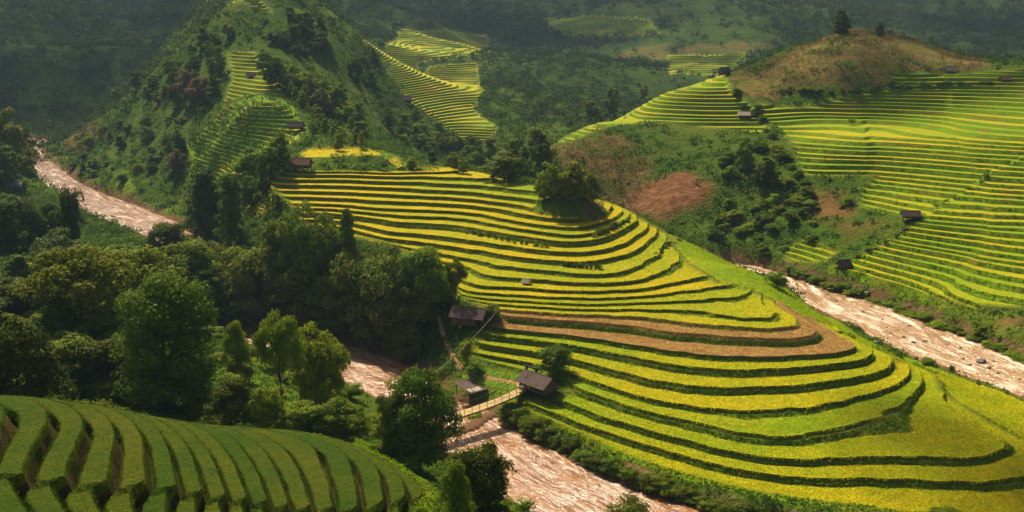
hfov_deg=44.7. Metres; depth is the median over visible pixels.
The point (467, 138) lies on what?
tree
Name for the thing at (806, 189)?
shrub
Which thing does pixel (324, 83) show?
tree
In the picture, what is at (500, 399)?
footbridge
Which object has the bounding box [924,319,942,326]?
shrub
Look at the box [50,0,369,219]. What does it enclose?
hill
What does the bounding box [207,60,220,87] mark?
tree
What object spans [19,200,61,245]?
tree
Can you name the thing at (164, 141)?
tree
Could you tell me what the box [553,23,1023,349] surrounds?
terraced hill
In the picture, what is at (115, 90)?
tree
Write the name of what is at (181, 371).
tree
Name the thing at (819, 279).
shrub
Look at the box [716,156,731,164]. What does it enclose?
shrub
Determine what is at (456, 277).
tree
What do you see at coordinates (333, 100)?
tree
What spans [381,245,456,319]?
tree
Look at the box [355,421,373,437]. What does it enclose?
shrub
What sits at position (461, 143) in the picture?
tree
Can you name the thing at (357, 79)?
tree
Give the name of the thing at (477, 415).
shrub
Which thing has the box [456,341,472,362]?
shrub
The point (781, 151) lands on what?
shrub
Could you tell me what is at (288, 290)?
tree
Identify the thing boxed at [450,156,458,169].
tree
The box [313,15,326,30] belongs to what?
tree
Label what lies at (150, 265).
tree
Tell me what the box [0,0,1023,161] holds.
forest
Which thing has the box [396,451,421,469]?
shrub
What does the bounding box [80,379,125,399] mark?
shrub
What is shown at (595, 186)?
tree
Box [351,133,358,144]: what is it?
tree
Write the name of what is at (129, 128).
tree
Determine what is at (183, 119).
tree
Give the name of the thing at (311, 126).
tree
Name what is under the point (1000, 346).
shrub
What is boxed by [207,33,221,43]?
tree
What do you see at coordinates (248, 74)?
hut
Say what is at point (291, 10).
tree
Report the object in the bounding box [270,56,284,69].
tree
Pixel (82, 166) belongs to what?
tree
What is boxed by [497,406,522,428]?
shrub
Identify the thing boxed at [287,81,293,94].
tree
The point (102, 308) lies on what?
tree
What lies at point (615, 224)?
shrub
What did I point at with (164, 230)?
tree
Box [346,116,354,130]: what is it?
tree
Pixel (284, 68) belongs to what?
tree
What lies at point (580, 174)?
tree
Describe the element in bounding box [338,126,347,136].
tree
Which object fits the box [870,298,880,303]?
shrub
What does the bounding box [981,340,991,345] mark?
shrub
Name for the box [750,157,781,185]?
tree
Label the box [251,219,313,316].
tree
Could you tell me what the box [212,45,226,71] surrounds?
tree
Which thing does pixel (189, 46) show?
tree
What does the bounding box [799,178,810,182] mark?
shrub
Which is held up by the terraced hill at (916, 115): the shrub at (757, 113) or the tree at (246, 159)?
the shrub at (757, 113)
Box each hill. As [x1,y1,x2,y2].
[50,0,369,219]
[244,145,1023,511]
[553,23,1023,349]
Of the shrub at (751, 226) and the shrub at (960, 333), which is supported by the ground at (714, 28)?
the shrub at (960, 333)
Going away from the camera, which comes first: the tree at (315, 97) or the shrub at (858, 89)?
the shrub at (858, 89)
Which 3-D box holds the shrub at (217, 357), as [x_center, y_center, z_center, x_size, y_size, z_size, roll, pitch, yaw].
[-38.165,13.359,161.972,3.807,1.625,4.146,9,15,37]
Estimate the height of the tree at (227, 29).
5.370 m
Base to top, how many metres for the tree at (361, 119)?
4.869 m
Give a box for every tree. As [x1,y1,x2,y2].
[0,107,39,173]
[0,144,30,184]
[0,192,52,251]
[0,254,34,283]
[0,276,48,315]
[0,310,80,401]
[2,312,34,323]
[5,126,37,165]
[6,244,140,322]
[14,331,54,368]
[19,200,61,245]
[22,329,115,384]
[23,227,87,271]
[35,297,83,337]
[55,183,86,241]
[60,337,115,383]
[69,162,77,166]
[72,309,132,340]
[76,152,88,158]
[77,171,86,176]
[79,136,95,146]
[79,162,86,168]
[81,334,141,386]
[82,289,145,323]
[83,244,189,319]
[85,157,99,167]
[88,170,99,177]
[97,126,110,132]
[105,130,114,141]
[108,270,220,407]
[109,244,135,251]
[111,87,123,99]
[113,135,126,147]
[114,120,123,130]
[116,174,127,180]
[121,123,132,133]
[127,71,141,90]
[131,164,143,171]
[138,86,153,98]
[138,117,150,126]
[139,126,155,140]
[141,222,194,274]
[142,154,161,163]
[144,162,157,171]
[145,145,156,153]
[146,75,158,89]
[149,91,162,101]
[158,237,231,306]
[159,85,168,96]
[160,133,172,145]
[162,58,174,73]
[162,116,171,122]
[163,149,187,170]
[165,142,172,149]
[166,72,180,107]
[171,94,179,108]
[171,130,184,152]
[172,69,194,107]
[173,117,179,124]
[175,137,186,150]
[179,116,185,122]
[179,269,242,319]
[180,167,222,241]
[183,62,191,72]
[184,77,209,106]
[186,43,195,50]
[188,55,200,63]
[190,59,198,69]
[191,69,199,78]
[194,34,207,48]
[197,27,209,39]
[197,374,260,425]
[201,41,214,57]
[206,86,220,98]
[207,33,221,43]
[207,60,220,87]
[207,240,231,278]
[210,79,222,89]
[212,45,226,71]
[212,173,247,203]
[212,175,246,246]
[215,68,222,77]
[215,272,254,322]
[219,320,251,370]
[220,22,235,36]
[220,245,280,323]
[230,161,252,196]
[237,147,262,181]
[239,175,257,206]
[241,386,288,428]
[250,309,307,409]
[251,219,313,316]
[254,49,271,69]
[254,153,276,201]
[259,296,291,319]
[261,57,280,85]
[261,137,290,175]
[266,32,278,42]
[267,265,333,326]
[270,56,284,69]
[270,198,357,319]
[273,132,290,171]
[277,30,290,38]
[277,62,283,86]
[278,399,340,435]
[279,65,287,78]
[280,74,294,88]
[285,6,295,17]
[285,321,352,403]
[286,27,295,39]
[286,64,296,78]
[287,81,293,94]
[289,45,301,52]
[289,87,298,100]
[290,24,301,39]
[292,13,301,21]
[292,48,302,55]
[293,74,305,89]
[296,91,309,109]
[298,11,310,24]
[298,71,311,83]
[298,73,321,93]
[300,84,308,98]
[301,47,309,55]
[304,20,313,32]
[305,28,318,41]
[306,121,318,131]
[307,82,323,96]
[307,96,315,107]
[309,104,321,118]
[309,298,357,336]
[310,114,325,122]
[312,37,322,47]
[312,90,324,107]
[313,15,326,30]
[314,118,323,129]
[316,88,330,115]
[316,249,374,336]
[316,396,370,443]
[317,37,331,49]
[318,32,326,37]
[318,118,329,134]
[320,80,327,91]
[325,85,334,96]
[325,101,334,117]
[327,119,334,127]
[328,126,335,138]
[330,107,343,122]
[331,98,340,110]
[332,130,346,149]
[333,87,339,100]
[333,122,342,132]
[333,208,362,301]
[334,81,349,103]
[334,100,346,111]
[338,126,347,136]
[339,242,415,338]
[342,103,356,121]
[346,59,356,74]
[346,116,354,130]
[351,58,360,66]
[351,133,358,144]
[353,101,368,118]
[354,74,360,83]
[354,120,369,138]
[354,306,390,345]
[355,115,369,126]
[356,131,365,148]
[364,62,371,74]
[365,285,434,352]
[366,71,376,86]
[369,47,379,65]
[371,55,380,68]
[374,391,405,458]
[380,363,467,469]
[381,107,396,127]
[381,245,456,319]
[394,126,406,138]
[398,113,409,125]
[398,134,409,146]
[410,108,424,122]
[410,123,427,141]
[414,133,426,146]
[417,134,428,149]
[419,123,428,134]
[421,143,432,153]
[427,150,437,161]
[429,141,438,154]
[431,132,447,147]
[432,121,445,136]
[432,458,477,511]
[437,138,448,151]
[440,129,452,140]
[441,258,468,304]
[444,137,454,148]
[445,152,460,165]
[446,438,516,511]
[448,138,458,153]
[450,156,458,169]
[456,136,465,149]
[458,157,468,172]
[459,145,478,157]
[462,136,473,144]
[466,152,479,163]
[467,137,479,146]
[474,146,483,155]
[476,154,486,165]
[478,151,523,180]
[483,137,498,161]
[505,151,516,165]
[507,138,521,154]
[508,148,517,156]
[513,157,524,168]
[516,138,524,147]
[520,159,532,172]
[521,146,530,157]
[527,129,541,146]
[527,146,538,162]
[533,161,565,198]
[535,143,554,161]
[535,167,550,199]
[538,134,546,143]
[551,168,584,200]
[558,160,595,199]
[582,100,601,117]
[585,174,602,201]
[601,87,620,115]
[639,85,648,97]
[735,137,756,171]
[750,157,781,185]
[832,10,851,35]
[874,21,885,35]
[926,506,962,511]
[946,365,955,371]
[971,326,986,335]
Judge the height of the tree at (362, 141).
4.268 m
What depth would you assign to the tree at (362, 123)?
335.00 m
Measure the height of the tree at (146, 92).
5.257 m
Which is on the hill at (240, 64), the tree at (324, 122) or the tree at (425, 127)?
the tree at (324, 122)
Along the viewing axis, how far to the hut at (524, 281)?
210.74 m
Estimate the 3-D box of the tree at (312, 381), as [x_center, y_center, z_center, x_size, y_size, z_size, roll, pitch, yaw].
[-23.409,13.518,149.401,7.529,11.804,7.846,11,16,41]
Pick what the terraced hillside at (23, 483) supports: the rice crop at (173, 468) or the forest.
the rice crop at (173, 468)
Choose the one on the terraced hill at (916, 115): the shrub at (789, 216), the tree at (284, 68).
the shrub at (789, 216)
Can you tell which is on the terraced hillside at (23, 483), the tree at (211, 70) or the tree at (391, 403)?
the tree at (391, 403)
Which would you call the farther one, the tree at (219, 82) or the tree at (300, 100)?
the tree at (219, 82)
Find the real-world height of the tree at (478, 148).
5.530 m
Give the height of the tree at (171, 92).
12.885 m
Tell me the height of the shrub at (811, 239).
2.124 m
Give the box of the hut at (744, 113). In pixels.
[737,111,750,118]
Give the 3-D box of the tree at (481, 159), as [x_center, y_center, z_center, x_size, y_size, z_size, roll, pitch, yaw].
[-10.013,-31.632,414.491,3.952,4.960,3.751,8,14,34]
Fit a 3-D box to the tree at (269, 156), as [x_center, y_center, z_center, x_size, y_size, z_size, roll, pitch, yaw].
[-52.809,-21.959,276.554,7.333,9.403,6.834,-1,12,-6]
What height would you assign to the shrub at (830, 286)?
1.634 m
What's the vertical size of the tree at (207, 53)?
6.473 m
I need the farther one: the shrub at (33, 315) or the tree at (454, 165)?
the tree at (454, 165)
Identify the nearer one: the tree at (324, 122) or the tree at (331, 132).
the tree at (331, 132)
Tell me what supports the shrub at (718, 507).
on the ground at (714, 28)
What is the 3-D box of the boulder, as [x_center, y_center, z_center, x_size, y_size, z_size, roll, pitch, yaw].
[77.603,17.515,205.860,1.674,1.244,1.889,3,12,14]
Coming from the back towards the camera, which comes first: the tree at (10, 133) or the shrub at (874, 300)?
the tree at (10, 133)
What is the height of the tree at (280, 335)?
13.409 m
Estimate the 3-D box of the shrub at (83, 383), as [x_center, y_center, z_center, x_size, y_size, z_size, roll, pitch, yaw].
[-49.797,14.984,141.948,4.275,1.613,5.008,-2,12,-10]
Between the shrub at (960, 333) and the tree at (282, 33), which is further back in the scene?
the tree at (282, 33)
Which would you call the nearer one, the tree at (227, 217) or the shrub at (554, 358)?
the shrub at (554, 358)
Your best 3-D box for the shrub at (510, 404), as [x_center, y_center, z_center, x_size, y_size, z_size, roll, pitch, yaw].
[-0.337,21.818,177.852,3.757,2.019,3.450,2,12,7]
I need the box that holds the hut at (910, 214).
[900,210,921,222]
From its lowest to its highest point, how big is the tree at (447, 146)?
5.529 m
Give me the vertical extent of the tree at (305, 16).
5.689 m
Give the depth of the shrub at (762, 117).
344.29 m
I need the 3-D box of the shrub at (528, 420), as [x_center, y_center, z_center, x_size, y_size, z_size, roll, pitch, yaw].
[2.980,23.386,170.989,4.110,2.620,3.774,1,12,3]
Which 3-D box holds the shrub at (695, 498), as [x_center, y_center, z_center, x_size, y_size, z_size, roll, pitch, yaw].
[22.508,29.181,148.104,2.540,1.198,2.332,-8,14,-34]
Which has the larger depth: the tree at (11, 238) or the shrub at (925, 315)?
the tree at (11, 238)
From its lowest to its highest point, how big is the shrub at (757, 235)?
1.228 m
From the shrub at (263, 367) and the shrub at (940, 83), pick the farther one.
the shrub at (940, 83)
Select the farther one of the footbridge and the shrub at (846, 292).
the shrub at (846, 292)
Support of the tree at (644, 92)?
on the ground at (714, 28)
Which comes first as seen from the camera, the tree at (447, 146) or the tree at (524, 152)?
the tree at (524, 152)
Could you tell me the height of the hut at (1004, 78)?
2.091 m
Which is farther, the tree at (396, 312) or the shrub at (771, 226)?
the shrub at (771, 226)
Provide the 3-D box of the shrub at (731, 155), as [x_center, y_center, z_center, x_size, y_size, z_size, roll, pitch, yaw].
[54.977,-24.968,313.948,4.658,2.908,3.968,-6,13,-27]
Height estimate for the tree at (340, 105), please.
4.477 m
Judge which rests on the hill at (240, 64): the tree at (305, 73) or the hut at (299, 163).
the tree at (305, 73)
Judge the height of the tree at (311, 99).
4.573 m
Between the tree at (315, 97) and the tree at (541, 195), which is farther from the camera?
the tree at (315, 97)
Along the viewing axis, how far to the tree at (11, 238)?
245.09 m
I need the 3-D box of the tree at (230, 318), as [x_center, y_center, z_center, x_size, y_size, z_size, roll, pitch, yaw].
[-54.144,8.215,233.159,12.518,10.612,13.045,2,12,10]
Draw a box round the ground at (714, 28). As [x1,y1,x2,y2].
[0,0,1023,511]
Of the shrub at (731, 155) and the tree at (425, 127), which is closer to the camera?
the shrub at (731, 155)
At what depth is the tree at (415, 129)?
418.31 m
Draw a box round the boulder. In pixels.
[976,358,985,363]
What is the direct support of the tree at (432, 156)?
on the ground at (714, 28)
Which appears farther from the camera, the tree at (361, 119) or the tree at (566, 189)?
the tree at (361, 119)
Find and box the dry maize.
[60,29,985,215]
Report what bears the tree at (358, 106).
on the hill at (240, 64)
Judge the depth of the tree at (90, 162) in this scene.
409.84 m
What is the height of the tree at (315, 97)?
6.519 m
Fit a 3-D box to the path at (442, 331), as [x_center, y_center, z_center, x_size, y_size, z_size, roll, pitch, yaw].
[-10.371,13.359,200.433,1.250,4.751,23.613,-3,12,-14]
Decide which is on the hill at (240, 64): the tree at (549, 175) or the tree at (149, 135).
the tree at (149, 135)
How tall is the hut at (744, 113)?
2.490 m
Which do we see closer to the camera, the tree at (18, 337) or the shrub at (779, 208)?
the tree at (18, 337)
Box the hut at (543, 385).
[516,369,560,401]
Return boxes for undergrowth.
[0,0,1023,511]
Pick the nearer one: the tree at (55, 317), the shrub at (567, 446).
the tree at (55, 317)
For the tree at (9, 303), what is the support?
on the ground at (714, 28)
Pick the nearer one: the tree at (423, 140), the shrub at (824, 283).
the shrub at (824, 283)
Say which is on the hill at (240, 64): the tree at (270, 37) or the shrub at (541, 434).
the tree at (270, 37)
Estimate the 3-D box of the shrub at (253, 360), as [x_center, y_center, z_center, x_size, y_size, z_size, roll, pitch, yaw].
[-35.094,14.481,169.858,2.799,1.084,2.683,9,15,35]
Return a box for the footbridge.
[428,365,537,423]
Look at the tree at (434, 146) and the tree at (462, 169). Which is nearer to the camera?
the tree at (462, 169)
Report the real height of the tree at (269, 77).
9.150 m
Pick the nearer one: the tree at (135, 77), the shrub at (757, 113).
the shrub at (757, 113)
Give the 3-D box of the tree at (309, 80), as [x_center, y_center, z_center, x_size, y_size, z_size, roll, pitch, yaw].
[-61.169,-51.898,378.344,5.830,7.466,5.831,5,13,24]
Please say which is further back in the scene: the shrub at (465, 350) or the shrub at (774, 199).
the shrub at (774, 199)
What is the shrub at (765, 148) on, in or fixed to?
on the terraced hill at (916, 115)
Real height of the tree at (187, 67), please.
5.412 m
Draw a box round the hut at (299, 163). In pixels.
[289,158,313,170]
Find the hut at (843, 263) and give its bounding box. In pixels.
[835,259,852,267]
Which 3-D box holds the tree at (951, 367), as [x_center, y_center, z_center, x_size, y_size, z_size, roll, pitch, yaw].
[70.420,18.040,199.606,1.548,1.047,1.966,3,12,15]
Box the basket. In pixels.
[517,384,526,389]
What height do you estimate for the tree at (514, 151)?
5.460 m
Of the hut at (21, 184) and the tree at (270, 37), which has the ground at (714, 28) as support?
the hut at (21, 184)
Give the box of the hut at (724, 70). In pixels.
[718,67,731,76]
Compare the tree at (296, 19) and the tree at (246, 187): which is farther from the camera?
the tree at (296, 19)
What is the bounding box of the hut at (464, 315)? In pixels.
[448,305,487,329]
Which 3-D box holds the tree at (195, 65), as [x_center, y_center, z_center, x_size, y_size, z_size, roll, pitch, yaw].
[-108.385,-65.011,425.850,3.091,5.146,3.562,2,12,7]
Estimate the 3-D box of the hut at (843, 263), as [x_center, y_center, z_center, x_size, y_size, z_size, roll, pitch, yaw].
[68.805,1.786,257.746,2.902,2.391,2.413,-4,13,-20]
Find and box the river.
[29,138,1023,511]
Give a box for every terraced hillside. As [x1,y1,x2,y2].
[0,396,439,511]
[362,14,749,142]
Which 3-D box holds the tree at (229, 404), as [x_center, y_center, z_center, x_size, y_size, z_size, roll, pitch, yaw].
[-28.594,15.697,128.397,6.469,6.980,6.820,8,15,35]
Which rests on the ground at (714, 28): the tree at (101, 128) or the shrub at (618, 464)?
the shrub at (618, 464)
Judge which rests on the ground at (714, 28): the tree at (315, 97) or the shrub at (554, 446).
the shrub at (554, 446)
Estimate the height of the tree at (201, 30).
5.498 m
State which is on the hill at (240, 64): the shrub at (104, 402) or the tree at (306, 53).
the tree at (306, 53)
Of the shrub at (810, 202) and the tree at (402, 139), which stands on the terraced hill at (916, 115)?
the shrub at (810, 202)
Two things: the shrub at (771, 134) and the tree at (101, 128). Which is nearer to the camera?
the shrub at (771, 134)
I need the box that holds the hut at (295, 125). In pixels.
[288,121,304,130]
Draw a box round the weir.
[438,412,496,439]
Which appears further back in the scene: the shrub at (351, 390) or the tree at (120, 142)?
the tree at (120, 142)
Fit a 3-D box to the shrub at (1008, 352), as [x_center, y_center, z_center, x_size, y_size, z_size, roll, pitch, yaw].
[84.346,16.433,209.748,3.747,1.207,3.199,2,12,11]
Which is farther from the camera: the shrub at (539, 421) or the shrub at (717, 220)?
the shrub at (717, 220)
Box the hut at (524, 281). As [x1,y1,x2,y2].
[521,278,531,284]
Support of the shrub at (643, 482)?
on the ground at (714, 28)
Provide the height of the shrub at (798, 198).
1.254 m
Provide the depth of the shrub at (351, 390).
173.69 m
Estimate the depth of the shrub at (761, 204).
294.21 m
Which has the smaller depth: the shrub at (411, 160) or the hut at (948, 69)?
the shrub at (411, 160)
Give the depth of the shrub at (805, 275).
262.93 m
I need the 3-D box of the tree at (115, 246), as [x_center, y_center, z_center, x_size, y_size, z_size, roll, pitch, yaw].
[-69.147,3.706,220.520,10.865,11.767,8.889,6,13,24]
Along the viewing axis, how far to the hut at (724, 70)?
386.64 m
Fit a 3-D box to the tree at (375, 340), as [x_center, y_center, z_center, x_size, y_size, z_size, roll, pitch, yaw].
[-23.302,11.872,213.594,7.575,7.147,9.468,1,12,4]
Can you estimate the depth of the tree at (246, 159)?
298.46 m
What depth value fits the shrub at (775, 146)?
313.48 m
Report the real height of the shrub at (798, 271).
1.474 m
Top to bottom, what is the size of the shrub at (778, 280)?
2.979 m
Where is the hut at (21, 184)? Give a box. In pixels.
[6,181,26,190]
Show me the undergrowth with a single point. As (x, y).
(388, 146)
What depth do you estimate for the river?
202.47 m
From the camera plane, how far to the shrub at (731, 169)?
307.26 m
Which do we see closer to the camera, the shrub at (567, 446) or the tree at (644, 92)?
the shrub at (567, 446)
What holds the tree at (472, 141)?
on the ground at (714, 28)
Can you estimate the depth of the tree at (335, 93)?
378.11 m
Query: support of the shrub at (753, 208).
on the terraced hill at (916, 115)
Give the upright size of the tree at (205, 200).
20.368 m
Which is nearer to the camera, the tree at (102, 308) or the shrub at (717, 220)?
the tree at (102, 308)
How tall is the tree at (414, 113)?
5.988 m
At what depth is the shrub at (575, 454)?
161.97 m
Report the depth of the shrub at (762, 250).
278.27 m
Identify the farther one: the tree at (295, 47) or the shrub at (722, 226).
the tree at (295, 47)
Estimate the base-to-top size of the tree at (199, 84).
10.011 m
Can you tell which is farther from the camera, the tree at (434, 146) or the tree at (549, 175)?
the tree at (434, 146)
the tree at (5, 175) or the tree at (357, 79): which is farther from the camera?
the tree at (357, 79)
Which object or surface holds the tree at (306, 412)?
on the terraced hillside at (23, 483)
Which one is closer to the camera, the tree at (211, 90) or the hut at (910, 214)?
the hut at (910, 214)
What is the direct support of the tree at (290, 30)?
on the hill at (240, 64)
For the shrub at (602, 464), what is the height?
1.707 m
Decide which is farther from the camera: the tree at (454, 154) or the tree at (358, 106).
the tree at (358, 106)
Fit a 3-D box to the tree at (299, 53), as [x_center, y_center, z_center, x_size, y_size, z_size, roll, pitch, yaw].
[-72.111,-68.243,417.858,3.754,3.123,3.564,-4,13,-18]
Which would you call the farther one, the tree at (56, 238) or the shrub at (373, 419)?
the tree at (56, 238)
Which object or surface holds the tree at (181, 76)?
on the hill at (240, 64)
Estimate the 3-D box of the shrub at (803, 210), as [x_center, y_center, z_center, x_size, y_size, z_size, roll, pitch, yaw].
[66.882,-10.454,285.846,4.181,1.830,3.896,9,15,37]
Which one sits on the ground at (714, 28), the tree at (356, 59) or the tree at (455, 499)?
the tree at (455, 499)
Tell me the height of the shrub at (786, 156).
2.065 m
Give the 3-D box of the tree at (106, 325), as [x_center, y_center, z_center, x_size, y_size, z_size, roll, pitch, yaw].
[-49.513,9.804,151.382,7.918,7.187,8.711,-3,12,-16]
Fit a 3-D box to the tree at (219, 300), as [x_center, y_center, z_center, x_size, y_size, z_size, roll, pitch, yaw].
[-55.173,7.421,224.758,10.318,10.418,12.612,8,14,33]
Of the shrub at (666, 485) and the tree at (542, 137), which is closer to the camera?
the shrub at (666, 485)
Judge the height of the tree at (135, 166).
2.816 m
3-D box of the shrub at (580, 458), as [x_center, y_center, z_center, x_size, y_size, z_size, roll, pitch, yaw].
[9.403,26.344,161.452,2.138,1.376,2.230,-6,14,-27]
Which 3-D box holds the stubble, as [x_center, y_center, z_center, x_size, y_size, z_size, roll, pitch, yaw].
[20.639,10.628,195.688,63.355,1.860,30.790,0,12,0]
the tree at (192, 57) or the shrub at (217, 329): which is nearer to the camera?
the shrub at (217, 329)
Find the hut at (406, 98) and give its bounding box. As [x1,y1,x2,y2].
[399,96,411,102]
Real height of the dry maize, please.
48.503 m
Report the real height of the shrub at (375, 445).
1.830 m
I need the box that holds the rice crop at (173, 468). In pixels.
[0,394,425,511]
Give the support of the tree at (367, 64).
on the ground at (714, 28)
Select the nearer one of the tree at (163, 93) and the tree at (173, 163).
the tree at (173, 163)
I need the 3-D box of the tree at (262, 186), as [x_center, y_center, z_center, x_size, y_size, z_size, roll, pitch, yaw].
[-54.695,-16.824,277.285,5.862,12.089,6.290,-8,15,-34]
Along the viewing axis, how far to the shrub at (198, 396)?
144.15 m
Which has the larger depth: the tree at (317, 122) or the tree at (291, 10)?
the tree at (291, 10)
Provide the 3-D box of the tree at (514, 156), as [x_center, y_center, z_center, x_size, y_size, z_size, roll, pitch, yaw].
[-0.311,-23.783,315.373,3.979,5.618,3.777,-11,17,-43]
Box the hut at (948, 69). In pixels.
[943,67,955,72]
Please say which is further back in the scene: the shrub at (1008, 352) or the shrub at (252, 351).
the shrub at (1008, 352)
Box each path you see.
[436,315,464,370]
[463,369,518,384]
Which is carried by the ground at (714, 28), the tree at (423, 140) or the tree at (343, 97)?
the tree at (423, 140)
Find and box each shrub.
[9,372,53,383]
[19,308,42,323]
[70,377,93,397]
[77,397,130,410]
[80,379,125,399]
[184,398,226,422]
[192,387,213,398]
[203,325,224,338]
[206,352,233,364]
[213,329,250,342]
[216,372,249,388]
[225,365,261,380]
[244,343,257,357]
[248,357,259,364]
[253,360,287,375]
[269,387,284,396]
[273,371,296,382]
[326,384,347,398]
[339,382,365,397]
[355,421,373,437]
[366,440,391,456]
[367,411,381,426]
[369,428,381,440]
[378,160,388,166]
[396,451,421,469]
[405,156,417,167]
[427,387,457,413]
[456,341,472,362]
[464,361,485,376]
[469,412,481,418]
[484,304,501,321]
[496,401,519,413]
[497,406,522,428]
[499,496,535,511]
[508,407,530,425]
[516,415,530,428]
[519,417,543,435]
[524,415,553,437]
[531,424,558,442]
[532,239,539,246]
[532,343,573,378]
[544,434,554,448]
[549,439,558,449]
[554,433,570,446]
[556,437,581,453]
[570,449,588,460]
[576,453,587,465]
[579,452,596,466]
[587,454,610,470]
[593,458,607,470]
[597,457,621,475]
[605,492,649,511]
[608,460,624,475]
[611,221,619,228]
[616,469,628,479]
[620,466,638,479]
[630,479,640,489]
[632,473,650,490]
[639,473,660,486]
[644,471,670,491]
[648,474,675,491]
[658,483,683,501]
[679,486,700,497]
[683,494,696,503]
[690,496,706,506]
[697,499,710,511]
[704,498,719,511]
[706,228,726,239]
[710,217,726,224]
[711,499,731,511]
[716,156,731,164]
[717,223,729,229]
[719,165,741,175]
[719,214,736,223]
[721,501,735,511]
[723,152,737,161]
[724,198,736,206]
[727,210,743,220]
[730,88,743,101]
[732,228,744,235]
[733,210,744,216]
[736,499,762,511]
[738,104,747,109]
[742,223,759,230]
[748,206,759,210]
[751,140,767,150]
[752,104,764,117]
[752,213,768,226]
[752,232,762,238]
[755,243,769,253]
[757,114,768,120]
[757,198,771,207]
[762,143,771,150]
[763,224,780,230]
[763,271,789,288]
[764,131,776,137]
[765,193,780,203]
[768,143,783,154]
[771,181,783,185]
[772,149,789,156]
[772,153,788,161]
[772,204,786,212]
[778,176,796,183]
[780,266,797,272]
[781,211,798,221]
[783,153,792,158]
[786,164,796,168]
[790,268,804,275]
[792,200,802,204]
[793,169,804,175]
[793,196,805,201]
[795,207,811,214]
[797,87,808,91]
[798,186,814,193]
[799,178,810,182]
[801,273,812,277]
[803,199,819,207]
[804,191,816,197]
[804,234,818,242]
[808,275,827,285]
[819,281,830,287]
[825,283,837,289]
[834,282,851,289]
[836,196,854,205]
[843,289,857,296]
[849,288,864,294]
[853,87,862,93]
[858,293,868,297]
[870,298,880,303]
[875,300,888,307]
[884,301,898,307]
[886,80,897,84]
[892,305,906,312]
[896,83,907,88]
[897,309,915,315]
[917,312,934,320]
[919,357,937,365]
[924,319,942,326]
[929,321,949,328]
[935,82,944,85]
[938,326,956,331]
[946,325,962,330]
[955,331,967,335]
[966,334,984,341]
[980,81,993,85]
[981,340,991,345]
[990,343,1006,350]
[1003,349,1019,356]
[1010,353,1023,361]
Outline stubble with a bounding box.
[477,297,856,356]
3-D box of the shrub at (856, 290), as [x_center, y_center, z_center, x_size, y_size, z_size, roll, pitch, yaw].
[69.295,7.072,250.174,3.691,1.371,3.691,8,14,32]
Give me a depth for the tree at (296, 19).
437.63 m
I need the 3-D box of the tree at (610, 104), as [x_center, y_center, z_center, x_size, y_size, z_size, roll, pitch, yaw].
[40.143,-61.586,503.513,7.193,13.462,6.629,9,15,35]
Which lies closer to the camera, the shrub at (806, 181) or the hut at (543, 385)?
the hut at (543, 385)
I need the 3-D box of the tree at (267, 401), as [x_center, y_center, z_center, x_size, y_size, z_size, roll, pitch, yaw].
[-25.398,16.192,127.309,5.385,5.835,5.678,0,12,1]
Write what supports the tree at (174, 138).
on the hill at (240, 64)
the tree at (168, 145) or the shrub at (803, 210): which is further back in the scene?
the tree at (168, 145)
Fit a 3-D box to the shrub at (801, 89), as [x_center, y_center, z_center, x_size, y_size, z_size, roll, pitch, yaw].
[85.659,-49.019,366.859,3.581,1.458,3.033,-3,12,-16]
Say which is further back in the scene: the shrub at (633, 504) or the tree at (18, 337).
the shrub at (633, 504)
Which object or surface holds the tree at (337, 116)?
on the hill at (240, 64)
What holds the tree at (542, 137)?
on the ground at (714, 28)
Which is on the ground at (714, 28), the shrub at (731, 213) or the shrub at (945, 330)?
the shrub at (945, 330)
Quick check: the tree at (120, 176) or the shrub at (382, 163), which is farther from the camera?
the tree at (120, 176)
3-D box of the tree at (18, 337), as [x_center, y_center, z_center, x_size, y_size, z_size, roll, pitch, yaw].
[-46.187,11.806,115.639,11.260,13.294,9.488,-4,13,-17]
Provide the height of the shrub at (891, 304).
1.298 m
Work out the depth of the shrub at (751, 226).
286.60 m
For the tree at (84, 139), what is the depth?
464.25 m
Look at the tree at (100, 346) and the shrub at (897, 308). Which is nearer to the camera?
the tree at (100, 346)
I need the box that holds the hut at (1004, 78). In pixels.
[998,76,1012,81]
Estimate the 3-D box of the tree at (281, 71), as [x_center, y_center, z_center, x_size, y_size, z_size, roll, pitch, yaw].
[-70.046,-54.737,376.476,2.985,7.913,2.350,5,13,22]
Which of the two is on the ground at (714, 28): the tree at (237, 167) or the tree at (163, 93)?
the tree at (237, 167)
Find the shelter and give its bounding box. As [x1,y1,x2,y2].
[453,378,486,398]
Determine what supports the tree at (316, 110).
on the hill at (240, 64)
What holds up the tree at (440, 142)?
on the ground at (714, 28)
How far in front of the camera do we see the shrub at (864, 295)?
248.47 m
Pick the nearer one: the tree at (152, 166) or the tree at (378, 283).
the tree at (378, 283)
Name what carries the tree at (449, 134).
on the ground at (714, 28)
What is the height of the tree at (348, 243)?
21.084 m
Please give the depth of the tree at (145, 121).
419.86 m
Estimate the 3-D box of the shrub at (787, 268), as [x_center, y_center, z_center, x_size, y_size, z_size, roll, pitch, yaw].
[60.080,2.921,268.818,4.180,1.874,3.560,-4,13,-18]
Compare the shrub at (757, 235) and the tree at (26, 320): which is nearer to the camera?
the tree at (26, 320)
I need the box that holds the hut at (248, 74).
[245,72,256,78]

